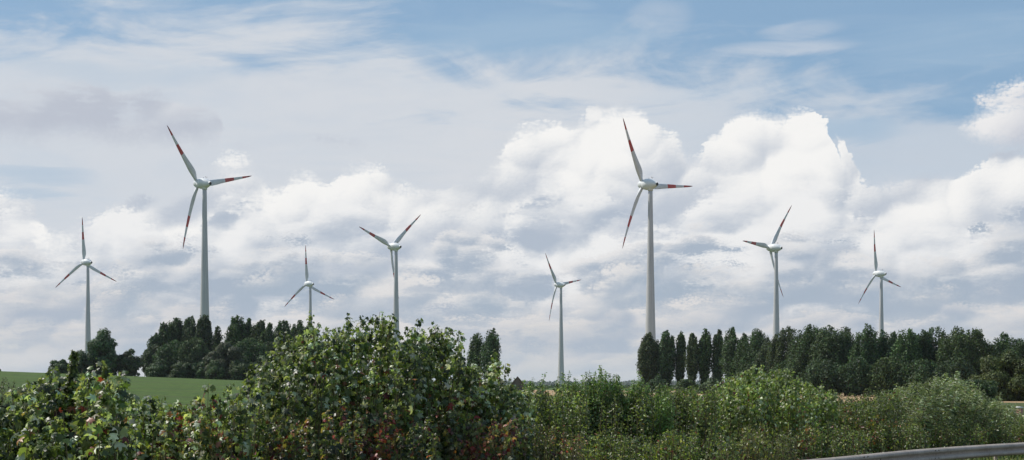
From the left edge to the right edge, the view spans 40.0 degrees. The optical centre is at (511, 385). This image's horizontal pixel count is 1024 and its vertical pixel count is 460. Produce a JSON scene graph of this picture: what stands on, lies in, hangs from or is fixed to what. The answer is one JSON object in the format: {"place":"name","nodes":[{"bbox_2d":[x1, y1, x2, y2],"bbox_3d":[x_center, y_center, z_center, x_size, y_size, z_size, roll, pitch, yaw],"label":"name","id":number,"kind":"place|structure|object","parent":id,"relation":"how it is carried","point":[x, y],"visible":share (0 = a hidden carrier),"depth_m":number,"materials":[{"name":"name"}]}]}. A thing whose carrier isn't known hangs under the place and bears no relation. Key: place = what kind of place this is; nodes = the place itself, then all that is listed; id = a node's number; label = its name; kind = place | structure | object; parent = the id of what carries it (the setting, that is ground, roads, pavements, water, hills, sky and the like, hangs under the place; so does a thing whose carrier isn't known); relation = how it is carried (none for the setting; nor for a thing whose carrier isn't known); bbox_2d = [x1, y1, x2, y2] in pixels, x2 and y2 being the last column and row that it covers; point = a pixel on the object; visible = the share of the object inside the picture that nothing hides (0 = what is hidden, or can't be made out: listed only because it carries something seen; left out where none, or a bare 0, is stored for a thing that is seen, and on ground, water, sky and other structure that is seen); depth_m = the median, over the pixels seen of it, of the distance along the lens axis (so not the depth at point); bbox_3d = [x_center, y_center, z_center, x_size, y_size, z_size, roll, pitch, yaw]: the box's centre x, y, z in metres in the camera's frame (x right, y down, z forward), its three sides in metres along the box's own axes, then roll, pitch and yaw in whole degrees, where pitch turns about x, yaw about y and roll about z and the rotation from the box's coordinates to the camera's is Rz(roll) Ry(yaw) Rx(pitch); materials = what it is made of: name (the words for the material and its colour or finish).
{"place":"outdoors","nodes":[
{"label":"outdoors","id":0,"kind":"place"},
{"bbox_2d":[0,371,699,458],"bbox_3d":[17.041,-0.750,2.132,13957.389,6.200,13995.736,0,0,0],"label":"crop field","id":1,"kind":"structure","parent":0,"point":[184,391],"depth_m":209.15,"materials":[{"name":"green plant"}]},
{"bbox_2d":[48,359,68,373],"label":"bush","id":2,"kind":"object","parent":1,"relation":"on","point":[61,364],"visible":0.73,"depth_m":364.74,"materials":[{"name":"green plant"}]},
{"bbox_2d":[69,349,94,373],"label":"broadleaf tree","id":3,"kind":"object","parent":1,"relation":"on","point":[85,362],"visible":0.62,"depth_m":366.79,"materials":[{"name":"green plant"}]},
{"bbox_2d":[56,218,116,353],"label":"wind turbine","id":4,"kind":"object","parent":1,"relation":"on","point":[86,262],"visible":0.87,"depth_m":1092.28,"materials":[{"name":"metal"}]},
{"bbox_2d":[86,327,119,375],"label":"broadleaf tree","id":5,"kind":"object","parent":1,"relation":"on","point":[101,346],"visible":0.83,"depth_m":369.83,"materials":[{"name":"green plant"}]},
{"bbox_2d":[114,348,142,375],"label":"bush","id":6,"kind":"object","parent":1,"relation":"on","point":[129,362],"visible":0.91,"depth_m":372.25,"materials":[{"name":"green plant"}]},
{"bbox_2d":[139,344,161,372],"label":"broadleaf tree","id":7,"kind":"object","parent":1,"relation":"on","point":[146,355],"visible":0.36,"depth_m":395.89,"materials":[{"name":"green plant"}]},
{"bbox_2d":[144,356,169,376],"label":"bush","id":8,"kind":"object","parent":1,"relation":"on","point":[157,368],"visible":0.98,"depth_m":389.82,"materials":[{"name":"green plant"}]},
{"bbox_2d":[158,322,171,346],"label":"poplar tree","id":9,"kind":"object","parent":1,"relation":"on","point":[165,331],"visible":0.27,"depth_m":410.92,"materials":[{"name":"green plant"}]},
{"bbox_2d":[151,340,183,375],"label":"broadleaf tree","id":10,"kind":"object","parent":1,"relation":"on","point":[168,353],"visible":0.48,"depth_m":393.25,"materials":[{"name":"green plant"}]},
{"bbox_2d":[167,317,182,343],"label":"poplar tree","id":11,"kind":"object","parent":1,"relation":"on","point":[175,325],"visible":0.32,"depth_m":413.44,"materials":[{"name":"green plant"}]},
{"bbox_2d":[165,361,194,378],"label":"bush","id":12,"kind":"object","parent":1,"relation":"on","point":[180,369],"visible":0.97,"depth_m":387.65,"materials":[{"name":"green plant"}]},
{"bbox_2d":[179,315,196,342],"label":"poplar tree","id":13,"kind":"object","parent":1,"relation":"on","point":[188,329],"visible":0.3,"depth_m":412.28,"materials":[{"name":"green plant"}]},
{"bbox_2d":[174,336,211,364],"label":"broadleaf tree","id":14,"kind":"object","parent":1,"relation":"on","point":[192,350],"visible":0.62,"depth_m":391.06,"materials":[{"name":"green plant"}]},
{"bbox_2d":[189,360,206,378],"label":"bush","id":15,"kind":"object","parent":1,"relation":"on","point":[197,370],"visible":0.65,"depth_m":387.97,"materials":[{"name":"green plant"}]},
{"bbox_2d":[194,314,214,351],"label":"poplar tree","id":16,"kind":"object","parent":1,"relation":"on","point":[204,332],"visible":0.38,"depth_m":408.61,"materials":[{"name":"green plant"}]},
{"bbox_2d":[167,126,250,318],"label":"wind turbine","id":17,"kind":"object","parent":1,"relation":"on","point":[203,184],"visible":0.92,"depth_m":700.99,"materials":[{"name":"metal"}]},
{"bbox_2d":[205,359,226,379],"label":"bush","id":18,"kind":"object","parent":1,"relation":"on","point":[213,369],"visible":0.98,"depth_m":382.73,"materials":[{"name":"green plant"}]},
{"bbox_2d":[202,341,244,379],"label":"willow tree","id":19,"kind":"object","parent":1,"relation":"on","point":[224,353],"visible":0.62,"depth_m":386.50,"materials":[{"name":"green plant"}]},
{"bbox_2d":[223,315,247,344],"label":"poplar tree","id":20,"kind":"object","parent":1,"relation":"on","point":[235,334],"visible":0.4,"depth_m":413.41,"materials":[{"name":"green plant"}]},
{"bbox_2d":[223,359,250,379],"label":"bush","id":21,"kind":"object","parent":1,"relation":"on","point":[237,370],"visible":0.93,"depth_m":383.39,"materials":[{"name":"green plant"}]},
{"bbox_2d":[234,337,272,363],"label":"broadleaf tree","id":22,"kind":"object","parent":1,"relation":"on","point":[253,350],"visible":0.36,"depth_m":393.34,"materials":[{"name":"green plant"}]},
{"bbox_2d":[248,319,265,341],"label":"poplar tree","id":23,"kind":"object","parent":1,"relation":"on","point":[259,328],"visible":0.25,"depth_m":410.98,"materials":[{"name":"green plant"}]},
{"bbox_2d":[258,322,274,344],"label":"poplar tree","id":24,"kind":"object","parent":1,"relation":"on","point":[266,335],"visible":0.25,"depth_m":407.28,"materials":[{"name":"green plant"}]},
{"bbox_2d":[273,320,292,342],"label":"poplar tree","id":25,"kind":"object","parent":1,"relation":"on","point":[284,327],"visible":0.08,"depth_m":413.15,"materials":[{"name":"green plant"}]},
{"bbox_2d":[360,215,419,373],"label":"wind turbine","id":26,"kind":"object","parent":1,"relation":"on","point":[395,246],"visible":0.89,"depth_m":931.97,"materials":[{"name":"metal"}]},
{"bbox_2d":[466,333,483,378],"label":"poplar tree","id":27,"kind":"object","parent":1,"relation":"on","point":[475,346],"visible":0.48,"depth_m":329.03,"materials":[{"name":"green plant"}]},
{"bbox_2d":[477,328,501,378],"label":"poplar tree","id":28,"kind":"object","parent":1,"relation":"on","point":[491,343],"visible":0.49,"depth_m":324.40,"materials":[{"name":"green plant"}]},
{"bbox_2d":[545,253,579,385],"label":"wind turbine","id":29,"kind":"object","parent":1,"relation":"on","point":[560,285],"visible":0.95,"depth_m":1253.55,"materials":[{"name":"metal"},{"name":"fiberglass"},{"name":"paint"}]},
{"bbox_2d":[622,119,691,339],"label":"wind turbine","id":30,"kind":"object","parent":1,"relation":"on","point":[649,185],"visible":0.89,"depth_m":667.33,"materials":[{"name":"metal"},{"name":"fiberglass"},{"name":"paint"}]},
{"bbox_2d":[0,0,1023,382],"label":"sky","id":31,"kind":"structure","parent":0,"point":[498,124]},
{"bbox_2d":[451,385,1023,454],"bbox_3d":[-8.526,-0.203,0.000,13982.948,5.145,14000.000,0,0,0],"label":"ground","id":32,"kind":"structure","parent":0,"point":[1020,404],"depth_m":171.55,"materials":[{"name":"green plant"}]},
{"bbox_2d":[0,358,137,459],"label":"maple shrub","id":33,"kind":"object","parent":32,"relation":"on","point":[36,420],"visible":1,"depth_m":19.43,"materials":[{"name":"green plant"}]},
{"bbox_2d":[58,349,79,445],"bbox_3d":[-6.492,0.941,20.406,0.483,2.920,0.302,0,0,29],"label":"maple shoot","id":34,"kind":"object","parent":32,"relation":"on","point":[73,372],"visible":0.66,"depth_m":20.34,"materials":[{"name":"green plant"}]},
{"bbox_2d":[105,381,269,459],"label":"maple shrub","id":35,"kind":"object","parent":32,"relation":"on","point":[166,434],"visible":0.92,"depth_m":22.52,"materials":[{"name":"green plant"}]},
{"bbox_2d":[241,310,351,459],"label":"maple shrub","id":36,"kind":"object","parent":32,"relation":"on","point":[288,369],"visible":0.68,"depth_m":25.14,"materials":[{"name":"green plant"}]},
{"bbox_2d":[285,245,332,320],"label":"wind turbine","id":37,"kind":"object","parent":32,"relation":"on","point":[309,283],"visible":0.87,"depth_m":1264.12,"materials":[{"name":"metal"}]},
{"bbox_2d":[252,402,367,459],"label":"dogwood shrub","id":38,"kind":"object","parent":32,"relation":"on","point":[283,449],"visible":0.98,"depth_m":23.23,"materials":[{"name":"green plant"}]},
{"bbox_2d":[321,311,430,459],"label":"maple shrub","id":39,"kind":"object","parent":32,"relation":"on","point":[374,399],"visible":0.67,"depth_m":26.19,"materials":[{"name":"green plant"}]},
{"bbox_2d":[343,404,441,459],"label":"dogwood shrub","id":40,"kind":"object","parent":32,"relation":"on","point":[415,439],"visible":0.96,"depth_m":24.82,"materials":[{"name":"green plant"}]},
{"bbox_2d":[402,321,482,459],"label":"maple shrub","id":41,"kind":"object","parent":32,"relation":"on","point":[448,361],"visible":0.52,"depth_m":27.33,"materials":[{"name":"green plant"}]},
{"bbox_2d":[431,409,535,459],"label":"dogwood shrub","id":42,"kind":"object","parent":32,"relation":"on","point":[511,449],"visible":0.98,"depth_m":26.12,"materials":[{"name":"green plant"}]},
{"bbox_2d":[450,350,542,459],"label":"maple shrub","id":43,"kind":"object","parent":32,"relation":"on","point":[495,398],"visible":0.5,"depth_m":28.19,"materials":[{"name":"green plant"}]},
{"bbox_2d":[354,380,724,385],"bbox_3d":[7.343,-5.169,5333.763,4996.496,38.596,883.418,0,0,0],"label":"distant wood","id":44,"kind":"object","parent":32,"relation":"on","point":[629,382],"visible":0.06,"depth_m":5462.72,"materials":[{"name":"green plant"}]},
{"bbox_2d":[501,381,592,459],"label":"privet shrub","id":45,"kind":"object","parent":32,"relation":"on","point":[565,416],"visible":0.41,"depth_m":30.23,"materials":[{"name":"green plant"}]},
{"bbox_2d":[515,414,589,459],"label":"bramble","id":46,"kind":"object","parent":32,"relation":"on","point":[564,451],"visible":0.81,"depth_m":27.29,"materials":[{"name":"green plant"}]},
{"bbox_2d":[551,370,579,440],"bbox_3d":[1.194,1.027,33.169,0.833,2.752,0.923,0,0,0],"label":"sapling","id":47,"kind":"object","parent":32,"relation":"on","point":[564,385],"visible":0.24,"depth_m":33.05,"materials":[{"name":"green plant"}]},
{"bbox_2d":[571,372,596,434],"bbox_3d":[1.646,1.037,33.203,0.795,2.732,0.923,0,0,12],"label":"sapling","id":48,"kind":"object","parent":32,"relation":"on","point":[585,390],"visible":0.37,"depth_m":32.99,"materials":[{"name":"green plant"}]},
{"bbox_2d":[587,365,608,459],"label":"sapling","id":49,"kind":"object","parent":32,"relation":"on","point":[600,386],"visible":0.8,"depth_m":32.91,"materials":[{"name":"green plant"}]},
{"bbox_2d":[598,373,625,454],"bbox_3d":[2.333,1.057,33.181,0.893,2.694,0.918,0,0,-29],"label":"sapling","id":50,"kind":"object","parent":32,"relation":"on","point":[613,389],"visible":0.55,"depth_m":32.98,"materials":[{"name":"green plant"}]},
{"bbox_2d":[573,429,656,459],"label":"roadside bush","id":51,"kind":"object","parent":32,"relation":"on","point":[623,453],"visible":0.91,"depth_m":28.69,"materials":[{"name":"green plant"}]},
{"bbox_2d":[575,382,660,459],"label":"privet shrub","id":52,"kind":"object","parent":32,"relation":"on","point":[639,410],"visible":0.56,"depth_m":32.45,"materials":[{"name":"green plant"}]},
{"bbox_2d":[619,379,637,440],"bbox_3d":[2.780,1.123,33.200,0.531,2.560,0.949,0,0,13],"label":"sapling","id":53,"kind":"object","parent":32,"relation":"on","point":[627,402],"visible":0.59,"depth_m":32.93,"materials":[{"name":"green plant"}]},
{"bbox_2d":[627,371,654,451],"bbox_3d":[3.032,1.032,33.201,0.699,2.744,0.863,0,0,0],"label":"sapling","id":54,"kind":"object","parent":32,"relation":"on","point":[639,386],"visible":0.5,"depth_m":33.06,"materials":[{"name":"green plant"}]},
{"bbox_2d":[650,383,678,459],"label":"sapling","id":55,"kind":"object","parent":32,"relation":"on","point":[665,419],"visible":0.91,"depth_m":32.97,"materials":[{"name":"green plant"}]},
{"bbox_2d":[646,384,723,459],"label":"privet shrub","id":56,"kind":"object","parent":32,"relation":"on","point":[686,410],"visible":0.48,"depth_m":34.17,"materials":[{"name":"green plant"}]},
{"bbox_2d":[636,422,742,459],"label":"roadside bush","id":57,"kind":"object","parent":32,"relation":"on","point":[665,445],"visible":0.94,"depth_m":31.14,"materials":[{"name":"green plant"}]},
{"bbox_2d":[688,364,776,459],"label":"maple shrub","id":58,"kind":"object","parent":32,"relation":"on","point":[748,403],"visible":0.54,"depth_m":37.02,"materials":[{"name":"green plant"}]},
{"bbox_2d":[727,423,800,459],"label":"roadside bush","id":59,"kind":"object","parent":32,"relation":"on","point":[786,449],"visible":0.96,"depth_m":33.52,"materials":[{"name":"green plant"}]},
{"bbox_2d":[744,205,791,347],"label":"wind turbine","id":60,"kind":"object","parent":32,"relation":"on","point":[773,247],"visible":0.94,"depth_m":905.64,"materials":[{"name":"metal"},{"name":"fiberglass"},{"name":"paint"}]},
{"bbox_2d":[757,365,841,459],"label":"maple shrub","id":61,"kind":"object","parent":32,"relation":"on","point":[789,394],"visible":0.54,"depth_m":38.52,"materials":[{"name":"green plant"}]},
{"bbox_2d":[788,416,872,459],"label":"roadside bush","id":62,"kind":"object","parent":32,"relation":"on","point":[802,445],"visible":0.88,"depth_m":36.63,"materials":[{"name":"green plant"}]},
{"bbox_2d":[809,383,906,456],"bbox_3d":[10.194,1.275,41.478,2.893,2.786,4.354,0,0,23],"label":"hazel shrub","id":63,"kind":"object","parent":32,"relation":"on","point":[862,415],"visible":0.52,"depth_m":40.49,"materials":[{"name":"green plant"}]},
{"bbox_2d":[859,232,900,336],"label":"wind turbine","id":64,"kind":"object","parent":32,"relation":"on","point":[880,273],"visible":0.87,"depth_m":1101.50,"materials":[{"name":"metal"}]},
{"bbox_2d":[854,419,931,453],"bbox_3d":[10.865,1.779,39.972,2.631,1.672,2.533,0,0,0],"label":"roadside bush","id":65,"kind":"object","parent":32,"relation":"on","point":[919,442],"visible":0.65,"depth_m":39.46,"materials":[{"name":"green plant"}]},
{"bbox_2d":[807,442,1023,459],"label":"guard rail","id":66,"kind":"object","parent":32,"relation":"on","point":[972,451],"visible":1,"depth_m":35.58,"materials":[{"name":"metal"}]},
{"bbox_2d":[872,371,967,450],"bbox_3d":[12.662,1.131,45.074,3.647,3.188,4.836,0,0,21],"label":"willow shrub","id":67,"kind":"object","parent":32,"relation":"on","point":[916,399],"visible":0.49,"depth_m":43.81,"materials":[{"name":"green plant"}]},
{"bbox_2d":[922,416,988,447],"bbox_3d":[13.648,1.793,43.568,2.962,1.775,2.118,0,0,-37],"label":"roadside bush","id":68,"kind":"object","parent":32,"relation":"on","point":[957,436],"visible":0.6,"depth_m":43.11,"materials":[{"name":"green plant"}]},
{"bbox_2d":[949,374,1005,445],"bbox_3d":[15.331,1.113,47.547,2.737,3.103,4.370,0,0,15],"label":"willow shrub","id":69,"kind":"object","parent":32,"relation":"on","point":[974,407],"visible":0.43,"depth_m":46.39,"materials":[{"name":"green plant"}]},
{"bbox_2d":[976,415,1023,455],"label":"roadside bush","id":70,"kind":"object","parent":32,"relation":"on","point":[1016,431],"visible":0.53,"depth_m":45.56,"materials":[{"name":"green plant"}]},
{"bbox_2d":[986,393,1023,442],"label":"willow shrub","id":71,"kind":"object","parent":32,"relation":"on","point":[1010,412],"visible":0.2,"depth_m":49.25,"materials":[{"name":"green plant"}]},
{"bbox_2d":[534,390,1023,402],"bbox_3d":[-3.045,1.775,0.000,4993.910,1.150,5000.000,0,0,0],"label":"stubble field","id":72,"kind":"structure","parent":0,"point":[843,396],"depth_m":293.33,"materials":[{"name":"plant"}]},
{"bbox_2d":[635,332,660,390],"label":"poplar tree","id":73,"kind":"object","parent":72,"relation":"on","point":[646,363],"visible":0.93,"depth_m":406.55,"materials":[{"name":"green plant"}]},
{"bbox_2d":[647,375,667,393],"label":"bush","id":74,"kind":"object","parent":72,"relation":"on","point":[659,380],"visible":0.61,"depth_m":400.19,"materials":[{"name":"green plant"}]},
{"bbox_2d":[656,330,675,385],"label":"poplar tree","id":75,"kind":"object","parent":72,"relation":"on","point":[666,355],"visible":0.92,"depth_m":405.62,"materials":[{"name":"green plant"}]},
{"bbox_2d":[674,331,686,381],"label":"poplar tree","id":76,"kind":"object","parent":72,"relation":"on","point":[681,347],"visible":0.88,"depth_m":405.62,"materials":[{"name":"green plant"}]},
{"bbox_2d":[683,333,700,381],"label":"poplar tree","id":77,"kind":"object","parent":72,"relation":"on","point":[692,361],"visible":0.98,"depth_m":393.99,"materials":[{"name":"green plant"}]},
{"bbox_2d":[697,328,712,384],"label":"poplar tree","id":78,"kind":"object","parent":72,"relation":"on","point":[705,346],"visible":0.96,"depth_m":394.18,"materials":[{"name":"green plant"}]},
{"bbox_2d":[710,329,723,383],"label":"poplar tree","id":79,"kind":"object","parent":72,"relation":"on","point":[716,356],"visible":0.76,"depth_m":393.87,"materials":[{"name":"green plant"}]},
{"bbox_2d":[718,327,739,376],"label":"poplar tree","id":80,"kind":"object","parent":72,"relation":"on","point":[730,342],"visible":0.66,"depth_m":381.31,"materials":[{"name":"green plant"}]},
{"bbox_2d":[730,328,768,374],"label":"broadleaf tree","id":81,"kind":"object","parent":72,"relation":"on","point":[756,342],"visible":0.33,"depth_m":373.85,"materials":[{"name":"green plant"}]},
{"bbox_2d":[734,359,770,388],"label":"broadleaf tree","id":82,"kind":"object","parent":72,"relation":"on","point":[745,367],"visible":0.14,"depth_m":363.65,"materials":[{"name":"green plant"}]},
{"bbox_2d":[754,337,771,371],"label":"broadleaf tree","id":83,"kind":"object","parent":72,"relation":"on","point":[762,352],"visible":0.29,"depth_m":364.30,"materials":[{"name":"green plant"}]},
{"bbox_2d":[765,326,799,377],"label":"broadleaf tree","id":84,"kind":"object","parent":72,"relation":"on","point":[780,345],"visible":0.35,"depth_m":346.50,"materials":[{"name":"green plant"}]},
{"bbox_2d":[782,324,830,386],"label":"broadleaf tree","id":85,"kind":"object","parent":72,"relation":"on","point":[805,340],"visible":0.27,"depth_m":310.72,"materials":[{"name":"green plant"}]},
{"bbox_2d":[798,358,844,395],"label":"broadleaf tree","id":86,"kind":"object","parent":72,"relation":"on","point":[825,371],"visible":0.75,"depth_m":294.24,"materials":[{"name":"green plant"}]},
{"bbox_2d":[806,325,851,394],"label":"broadleaf tree","id":87,"kind":"object","parent":72,"relation":"on","point":[837,351],"visible":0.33,"depth_m":305.75,"materials":[{"name":"green plant"}]},
{"bbox_2d":[834,326,859,395],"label":"broadleaf tree","id":88,"kind":"object","parent":72,"relation":"on","point":[848,338],"visible":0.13,"depth_m":310.01,"materials":[{"name":"green plant"}]},
{"bbox_2d":[832,356,874,395],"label":"broadleaf tree","id":89,"kind":"object","parent":72,"relation":"on","point":[854,378],"visible":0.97,"depth_m":292.01,"materials":[{"name":"green plant"}]},
{"bbox_2d":[848,323,880,394],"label":"broadleaf tree","id":90,"kind":"object","parent":72,"relation":"on","point":[868,348],"visible":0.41,"depth_m":299.71,"materials":[{"name":"green plant"}]},
{"bbox_2d":[874,329,892,393],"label":"broadleaf tree","id":91,"kind":"object","parent":72,"relation":"on","point":[883,344],"visible":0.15,"depth_m":302.06,"materials":[{"name":"green plant"}]},
{"bbox_2d":[863,357,910,394],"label":"broadleaf tree","id":92,"kind":"object","parent":72,"relation":"on","point":[884,369],"visible":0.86,"depth_m":289.62,"materials":[{"name":"green plant"}]},
{"bbox_2d":[886,328,923,366],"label":"broadleaf tree","id":93,"kind":"object","parent":72,"relation":"on","point":[906,349],"visible":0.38,"depth_m":295.63,"materials":[{"name":"green plant"}]},
{"bbox_2d":[891,358,939,391],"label":"broadleaf tree","id":94,"kind":"object","parent":72,"relation":"on","point":[923,369],"visible":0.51,"depth_m":287.27,"materials":[{"name":"green plant"}]},
{"bbox_2d":[916,329,935,363],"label":"broadleaf tree","id":95,"kind":"object","parent":72,"relation":"on","point":[923,343],"visible":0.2,"depth_m":299.14,"materials":[{"name":"green plant"}]},
{"bbox_2d":[923,326,951,362],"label":"broadleaf tree","id":96,"kind":"object","parent":72,"relation":"on","point":[936,343],"visible":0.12,"depth_m":302.13,"materials":[{"name":"green plant"}]},
{"bbox_2d":[929,357,979,385],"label":"broadleaf tree","id":97,"kind":"object","parent":72,"relation":"on","point":[963,368],"visible":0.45,"depth_m":283.49,"materials":[{"name":"green plant"}]},
{"bbox_2d":[935,326,975,370],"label":"broadleaf tree","id":98,"kind":"object","parent":72,"relation":"on","point":[958,346],"visible":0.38,"depth_m":292.34,"materials":[{"name":"green plant"}]},
{"bbox_2d":[966,328,993,375],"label":"broadleaf tree","id":99,"kind":"object","parent":72,"relation":"on","point":[976,342],"visible":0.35,"depth_m":294.34,"materials":[{"name":"green plant"}]},
{"bbox_2d":[962,378,998,400],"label":"bush","id":100,"kind":"object","parent":72,"relation":"on","point":[989,388],"visible":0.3,"depth_m":188.98,"materials":[{"name":"green plant"}]},
{"bbox_2d":[968,349,1023,400],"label":"broadleaf tree","id":101,"kind":"object","parent":72,"relation":"on","point":[1006,372],"visible":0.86,"depth_m":207.72,"materials":[{"name":"green plant"}]},
{"bbox_2d":[991,331,1013,355],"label":"broadleaf tree","id":102,"kind":"object","parent":72,"relation":"on","point":[1001,345],"visible":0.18,"depth_m":297.50,"materials":[{"name":"green plant"}]},
{"bbox_2d":[1001,338,1023,359],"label":"broadleaf tree","id":103,"kind":"object","parent":72,"relation":"on","point":[1018,345],"visible":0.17,"depth_m":288.86,"materials":[{"name":"green plant"}]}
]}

